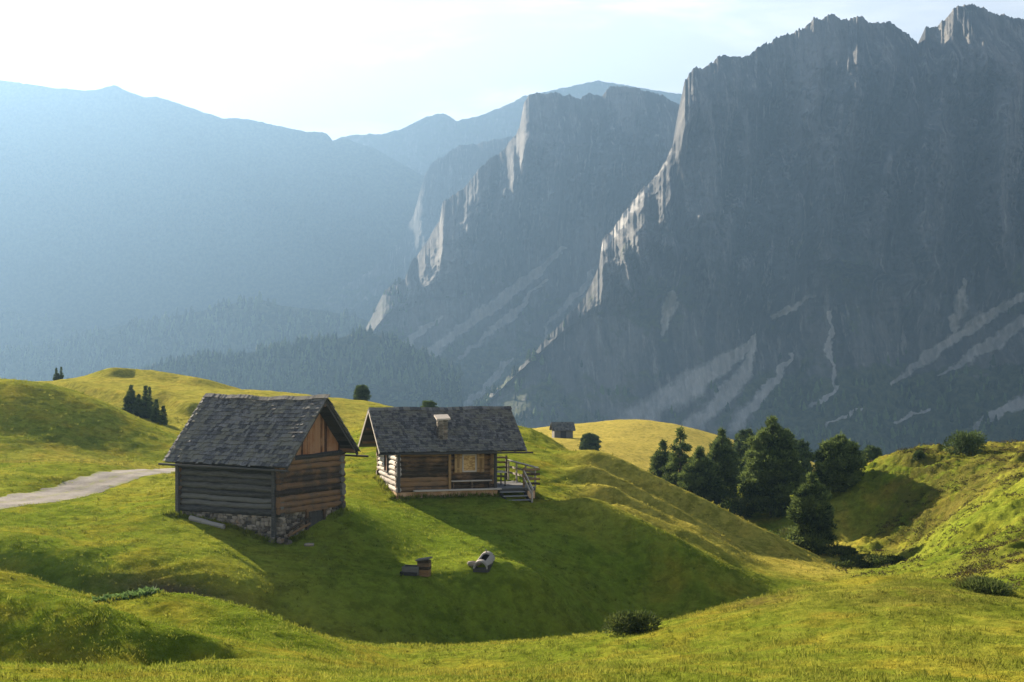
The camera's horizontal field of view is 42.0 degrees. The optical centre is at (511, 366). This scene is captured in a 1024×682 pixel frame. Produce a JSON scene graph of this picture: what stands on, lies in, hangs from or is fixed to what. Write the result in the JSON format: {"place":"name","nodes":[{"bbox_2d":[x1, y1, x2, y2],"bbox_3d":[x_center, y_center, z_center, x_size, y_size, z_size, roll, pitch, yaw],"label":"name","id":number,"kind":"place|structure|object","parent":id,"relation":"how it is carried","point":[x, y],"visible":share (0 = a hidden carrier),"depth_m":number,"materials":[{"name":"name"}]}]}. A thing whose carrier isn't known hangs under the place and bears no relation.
{"place":"outdoors","nodes":[
{"label":"outdoors","id":0,"kind":"place"},
{"bbox_2d":[0,310,85,349],"bbox_3d":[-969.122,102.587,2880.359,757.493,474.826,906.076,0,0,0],"label":"hill","id":1,"kind":"structure","parent":0,"point":[32,325],"depth_m":2608.68,"materials":[{"name":"green plant"}]},
{"bbox_2d":[0,468,174,508],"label":"path","id":2,"kind":"structure","parent":0,"point":[93,483],"depth_m":72.79,"materials":[{"name":"beige gravel"}]},
{"bbox_2d":[0,300,367,380],"bbox_3d":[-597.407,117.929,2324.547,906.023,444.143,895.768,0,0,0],"label":"hill","id":3,"kind":"structure","parent":0,"point":[268,327],"depth_m":2042.19,"materials":[{"name":"green plant"}]},
{"bbox_2d":[0,290,368,380],"bbox_3d":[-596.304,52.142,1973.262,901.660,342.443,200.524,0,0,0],"label":"forest","id":4,"kind":"object","parent":3,"relation":"on","point":[30,357],"visible":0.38,"depth_m":2039.51,"materials":[{"name":"green plant"}]},
{"bbox_2d":[0,80,423,332],"bbox_3d":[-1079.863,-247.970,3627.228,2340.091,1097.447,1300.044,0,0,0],"label":"mountain","id":5,"kind":"structure","parent":0,"point":[119,206],"depth_m":3451.51,"materials":[{"name":"blue stone"}]},
{"bbox_2d":[175,332,462,406],"bbox_3d":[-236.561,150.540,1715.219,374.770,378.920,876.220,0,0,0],"label":"hill","id":6,"kind":"structure","parent":0,"point":[373,340],"depth_m":1425.19,"materials":[{"name":"green plant"}]},
{"bbox_2d":[136,324,462,406],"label":"forest","id":7,"kind":"object","parent":6,"relation":"on","point":[440,375],"visible":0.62,"depth_m":1426.62,"materials":[{"name":"green plant"}]},
{"bbox_2d":[315,136,512,320],"bbox_3d":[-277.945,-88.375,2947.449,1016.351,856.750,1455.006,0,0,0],"label":"mountain","id":8,"kind":"structure","parent":0,"point":[450,173],"depth_m":2855.24,"materials":[{"name":"grey stone"}]},
{"bbox_2d":[333,81,681,175],"bbox_3d":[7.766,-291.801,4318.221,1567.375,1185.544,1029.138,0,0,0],"label":"mountain","id":9,"kind":"structure","parent":0,"point":[421,146],"depth_m":4048.51,"materials":[{"name":"stone"}]},
{"bbox_2d":[0,367,1023,681],"bbox_3d":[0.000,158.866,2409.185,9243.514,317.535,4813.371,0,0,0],"label":"ground","id":10,"kind":"structure","parent":0,"point":[632,445],"depth_m":61.91,"materials":[{"name":"green plant"}]},
{"bbox_2d":[53,368,58,379],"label":"spruce tree","id":11,"kind":"object","parent":10,"relation":"on","point":[56,375],"visible":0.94,"depth_m":151.86,"materials":[{"name":"green plant"}]},
{"bbox_2d":[58,366,64,379],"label":"spruce tree","id":12,"kind":"object","parent":10,"relation":"on","point":[61,376],"visible":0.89,"depth_m":151.88,"materials":[{"name":"green plant"}]},
{"bbox_2d":[91,595,101,602],"bbox_3d":[-10.855,6.126,35.212,0.561,0.219,0.606,0,0,0],"label":"dock plant","id":13,"kind":"object","parent":10,"relation":"on","point":[94,597],"visible":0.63,"depth_m":35.14,"materials":[{"name":"green plant"}]},
{"bbox_2d":[93,592,115,600],"bbox_3d":[-10.682,6.055,35.021,0.540,0.242,0.599,0,0,0],"label":"dock plant","id":14,"kind":"object","parent":10,"relation":"on","point":[107,596],"visible":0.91,"depth_m":34.93,"materials":[{"name":"green plant"}]},
{"bbox_2d":[113,592,129,599],"bbox_3d":[-10.363,6.052,35.091,0.563,0.205,0.514,0,0,0],"label":"dock plant","id":15,"kind":"object","parent":10,"relation":"on","point":[122,595],"visible":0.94,"depth_m":35.02,"materials":[{"name":"green plant"}]},
{"bbox_2d":[121,385,136,413],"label":"spruce tree","id":16,"kind":"object","parent":10,"relation":"on","point":[130,398],"visible":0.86,"depth_m":117.74,"materials":[{"name":"green plant"}]},
{"bbox_2d":[124,589,141,598],"bbox_3d":[-9.932,5.963,34.904,0.523,0.256,0.580,0,0,0],"label":"dock plant","id":17,"kind":"object","parent":10,"relation":"on","point":[134,594],"visible":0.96,"depth_m":34.85,"materials":[{"name":"green plant"}]},
{"bbox_2d":[131,394,141,415],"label":"spruce tree","id":18,"kind":"object","parent":10,"relation":"on","point":[136,405],"visible":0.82,"depth_m":117.28,"materials":[{"name":"green plant"}]},
{"bbox_2d":[138,385,152,418],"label":"spruce tree","id":19,"kind":"object","parent":10,"relation":"on","point":[145,409],"visible":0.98,"depth_m":116.34,"materials":[{"name":"green plant"}]},
{"bbox_2d":[139,587,155,595],"bbox_3d":[-9.580,5.906,34.942,0.511,0.246,0.559,0,0,0],"label":"dock plant","id":20,"kind":"object","parent":10,"relation":"on","point":[145,591],"visible":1,"depth_m":34.96,"materials":[{"name":"green plant"}]},
{"bbox_2d":[146,387,153,406],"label":"spruce tree","id":21,"kind":"object","parent":10,"relation":"on","point":[150,393],"visible":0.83,"depth_m":116.96,"materials":[{"name":"green plant"}]},
{"bbox_2d":[144,585,162,593],"bbox_3d":[-9.532,5.909,35.341,0.441,0.246,0.606,0,0,-29],"label":"dock plant","id":22,"kind":"object","parent":10,"relation":"on","point":[154,589],"visible":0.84,"depth_m":35.26,"materials":[{"name":"green plant"}]},
{"bbox_2d":[149,399,160,422],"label":"spruce tree","id":23,"kind":"object","parent":10,"relation":"on","point":[155,410],"visible":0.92,"depth_m":114.82,"materials":[{"name":"green plant"}]},
{"bbox_2d":[157,405,168,424],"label":"spruce tree","id":24,"kind":"object","parent":10,"relation":"on","point":[162,420],"visible":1,"depth_m":113.88,"materials":[{"name":"green plant"}]},
{"bbox_2d":[189,515,225,528],"bbox_3d":[-14.029,7.157,61.371,2.086,0.526,0.266,0,0,30],"label":"log","id":25,"kind":"object","parent":10,"relation":"on","point":[203,521],"visible":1,"depth_m":61.29,"materials":[{"name":"grey wood"}]},
{"bbox_2d":[158,393,368,544],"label":"barn","id":26,"kind":"structure","parent":10,"relation":"on","point":[273,466],"depth_m":61.77,"materials":[{"name":"brown wood"}]},
{"bbox_2d":[287,522,310,536],"bbox_3d":[-9.660,7.409,60.610,0.125,0.510,1.624,0,0,29],"label":"pole","id":27,"kind":"object","parent":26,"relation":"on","point":[297,530],"visible":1,"depth_m":60.48,"materials":[{"name":"wood"}]},
{"bbox_2d":[287,517,310,531],"bbox_3d":[-9.686,7.177,60.684,0.121,0.539,1.628,0,0,28],"label":"pole","id":28,"kind":"object","parent":26,"relation":"on","point":[296,525],"visible":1,"depth_m":60.57,"materials":[{"name":"wood"}]},
{"bbox_2d":[304,506,327,529],"bbox_3d":[-9.135,7.245,62.054,0.190,1.410,1.580,0,0,30],"label":"door","id":29,"kind":"structure","parent":26,"relation":"in","point":[316,516],"depth_m":61.99,"materials":[{"name":"grey wood"}]},
{"bbox_2d":[352,384,371,400],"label":"tree","id":30,"kind":"object","parent":10,"relation":"on","point":[361,392],"visible":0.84,"depth_m":135.59,"materials":[{"name":"green plant"}]},
{"bbox_2d":[400,565,418,575],"bbox_3d":[-4.366,8.744,57.201,0.780,0.380,0.760,0,0,12],"label":"water trough","id":31,"kind":"object","parent":10,"relation":"on","point":[410,570],"visible":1,"depth_m":57.03,"materials":[{"name":"grey wood"}]},
{"bbox_2d":[415,556,432,576],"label":"timber block","id":32,"kind":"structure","parent":10,"relation":"on","point":[424,564],"depth_m":57.10,"materials":[{"name":"brown wood"}]},
{"bbox_2d":[420,400,437,406],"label":"tree","id":33,"kind":"object","parent":10,"relation":"on","point":[428,403],"visible":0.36,"depth_m":133.54,"materials":[{"name":"green plant"}]},
{"bbox_2d":[358,406,539,502],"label":"cottage","id":34,"kind":"structure","parent":10,"relation":"on","point":[429,450],"depth_m":72.40,"materials":[{"name":"brown wood"}]},
{"bbox_2d":[384,455,387,472],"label":"window","id":35,"kind":"structure","parent":34,"relation":"in","point":[385,456],"depth_m":72.81,"materials":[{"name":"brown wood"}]},
{"bbox_2d":[455,454,483,472],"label":"window","id":36,"kind":"structure","parent":34,"relation":"in","point":[463,462],"depth_m":72.74,"materials":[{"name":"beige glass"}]},
{"bbox_2d":[451,479,491,488],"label":"bench","id":37,"kind":"object","parent":34,"relation":"on","point":[471,483],"visible":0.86,"depth_m":72.32,"materials":[{"name":"grey wood"}]},
{"bbox_2d":[497,470,506,485],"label":"table","id":38,"kind":"object","parent":34,"relation":"on","point":[501,471],"visible":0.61,"depth_m":73.94,"materials":[{"name":"grey wood"}]},
{"bbox_2d":[467,561,481,565],"bbox_3d":[-1.663,8.714,59.021,0.665,0.260,0.456,0,0,0],"label":"rock","id":39,"kind":"object","parent":10,"relation":"on","point":[470,563],"visible":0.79,"depth_m":58.85,"materials":[{"name":"grey stone"}]},
{"bbox_2d":[473,549,494,572],"bbox_3d":[-1.238,8.553,58.924,0.680,0.887,1.250,0,0,14],"label":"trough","id":40,"kind":"object","parent":10,"relation":"on","point":[488,556],"visible":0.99,"depth_m":58.65,"materials":[{"name":"grey concrete"}]},
{"bbox_2d":[549,422,575,437],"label":"shed","id":41,"kind":"structure","parent":10,"relation":"on","point":[562,429],"depth_m":212.92,"materials":[{"name":"grey wood"}]},
{"bbox_2d":[561,431,565,437],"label":"door","id":42,"kind":"structure","parent":41,"relation":"in","point":[563,433],"depth_m":212.74,"materials":[{"name":"wood"}]},
{"bbox_2d":[578,432,601,450],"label":"tree","id":43,"kind":"object","parent":10,"relation":"on","point":[589,441],"visible":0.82,"depth_m":184.22,"materials":[{"name":"green plant"}]},
{"bbox_2d":[601,608,661,636],"bbox_3d":[3.292,7.199,36.869,1.796,1.035,1.594,0,0,0],"label":"bush","id":44,"kind":"object","parent":10,"relation":"on","point":[622,622],"visible":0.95,"depth_m":36.68,"materials":[{"name":"green plant"}]},
{"bbox_2d":[647,439,670,477],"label":"pine tree","id":45,"kind":"object","parent":10,"relation":"on","point":[659,458],"visible":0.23,"depth_m":124.50,"materials":[{"name":"green plant"}]},
{"bbox_2d":[658,424,691,486],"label":"pine tree","id":46,"kind":"object","parent":10,"relation":"on","point":[673,465],"visible":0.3,"depth_m":121.99,"materials":[{"name":"green plant"}]},
{"bbox_2d":[676,445,723,504],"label":"pine tree","id":47,"kind":"object","parent":10,"relation":"on","point":[697,476],"visible":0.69,"depth_m":115.20,"materials":[{"name":"green plant"}]},
{"bbox_2d":[706,427,741,498],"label":"pine tree","id":48,"kind":"object","parent":10,"relation":"on","point":[722,455],"visible":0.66,"depth_m":123.11,"materials":[{"name":"green plant"}]},
{"bbox_2d":[712,484,735,507],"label":"shrub","id":49,"kind":"object","parent":10,"relation":"on","point":[722,493],"visible":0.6,"depth_m":115.37,"materials":[{"name":"green plant"}]},
{"bbox_2d":[719,493,758,519],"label":"shrub","id":50,"kind":"object","parent":10,"relation":"on","point":[740,508],"visible":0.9,"depth_m":111.50,"materials":[{"name":"green plant"}]},
{"bbox_2d":[731,428,755,486],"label":"pine tree","id":51,"kind":"object","parent":10,"relation":"on","point":[739,447],"visible":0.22,"depth_m":157.39,"materials":[{"name":"green plant"}]},
{"bbox_2d":[474,348,1023,461],"bbox_3d":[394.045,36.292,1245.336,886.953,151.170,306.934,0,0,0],"label":"forest","id":52,"kind":"object","parent":10,"relation":"on","point":[943,401],"visible":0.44,"depth_m":1300.84,"materials":[{"name":"green plant"}]},
{"bbox_2d":[736,415,808,517],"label":"pine tree","id":53,"kind":"object","parent":10,"relation":"on","point":[770,479],"visible":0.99,"depth_m":110.77,"materials":[{"name":"green plant"}]},
{"bbox_2d":[777,525,794,539],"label":"shrub","id":54,"kind":"object","parent":10,"relation":"on","point":[786,531],"visible":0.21,"depth_m":104.06,"materials":[{"name":"green plant"}]},
{"bbox_2d":[790,438,813,494],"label":"pine tree","id":55,"kind":"object","parent":10,"relation":"on","point":[805,457],"visible":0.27,"depth_m":149.03,"materials":[{"name":"green plant"}]},
{"bbox_2d":[785,471,838,554],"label":"pine tree","id":56,"kind":"object","parent":10,"relation":"on","point":[811,509],"visible":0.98,"depth_m":96.15,"materials":[{"name":"green plant"}]},
{"bbox_2d":[827,560,847,567],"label":"shrub","id":57,"kind":"object","parent":10,"relation":"on","point":[837,563],"visible":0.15,"depth_m":92.46,"materials":[{"name":"green plant"}]},
{"bbox_2d":[810,432,868,492],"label":"pine tree","id":58,"kind":"object","parent":10,"relation":"on","point":[840,462],"visible":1,"depth_m":106.84,"materials":[{"name":"green plant"}]},
{"bbox_2d":[825,544,858,557],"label":"shrub","id":59,"kind":"object","parent":10,"relation":"on","point":[842,550],"visible":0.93,"depth_m":95.38,"materials":[{"name":"green plant"}]},
{"bbox_2d":[839,553,876,568],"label":"shrub","id":60,"kind":"object","parent":10,"relation":"on","point":[857,561],"visible":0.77,"depth_m":92.41,"materials":[{"name":"green plant"}]},
{"bbox_2d":[861,445,882,463],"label":"pine tree","id":61,"kind":"object","parent":10,"relation":"on","point":[872,452],"visible":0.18,"depth_m":144.59,"materials":[{"name":"green plant"}]},
{"bbox_2d":[862,554,907,566],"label":"shrub","id":62,"kind":"object","parent":10,"relation":"on","point":[884,560],"visible":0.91,"depth_m":89.76,"materials":[{"name":"green plant"}]},
{"bbox_2d":[912,449,925,460],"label":"tree","id":63,"kind":"object","parent":10,"relation":"on","point":[917,454],"visible":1,"depth_m":106.84,"materials":[{"name":"green plant"}]},
{"bbox_2d":[824,439,1023,587],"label":"heath","id":64,"kind":"object","parent":10,"relation":"on","point":[975,569],"visible":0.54,"depth_m":77.69,"materials":[{"name":"green plant"}]},
{"bbox_2d":[942,429,987,456],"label":"tree","id":65,"kind":"object","parent":10,"relation":"on","point":[966,442],"visible":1,"depth_m":105.85,"materials":[{"name":"green plant"}]},
{"bbox_2d":[949,574,1017,596],"bbox_3d":[13.818,6.580,39.174,1.916,0.900,2.303,0,0,0],"label":"bush","id":66,"kind":"object","parent":10,"relation":"on","point":[984,584],"visible":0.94,"depth_m":38.83,"materials":[{"name":"green plant"}]},
{"bbox_2d":[0,0,1023,140],"label":"sky","id":67,"kind":"structure","parent":0,"point":[337,69],"materials":[{"name":"white"}]},
{"bbox_2d":[366,86,679,406],"bbox_3d":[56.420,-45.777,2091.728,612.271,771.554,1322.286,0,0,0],"label":"mountain","id":68,"kind":"structure","parent":0,"point":[535,208],"depth_m":1911.66,"materials":[{"name":"grey stone"}]},
{"bbox_2d":[362,276,580,399],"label":"forest","id":69,"kind":"object","parent":68,"relation":"on","point":[393,293],"visible":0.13,"depth_m":1819.59,"materials":[{"name":"plant"}]},
{"bbox_2d":[484,4,1023,454],"bbox_3d":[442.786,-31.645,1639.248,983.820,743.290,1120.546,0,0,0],"label":"mountain","id":70,"kind":"structure","parent":0,"point":[814,191],"depth_m":1359.68,"materials":[{"name":"grey stone"}]},
{"bbox_2d":[520,291,1009,387],"bbox_3d":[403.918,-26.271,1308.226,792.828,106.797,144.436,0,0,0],"label":"forest","id":71,"kind":"object","parent":70,"relation":"on","point":[780,355],"visible":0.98,"depth_m":1331.68,"materials":[{"name":"plant"}]}
]}

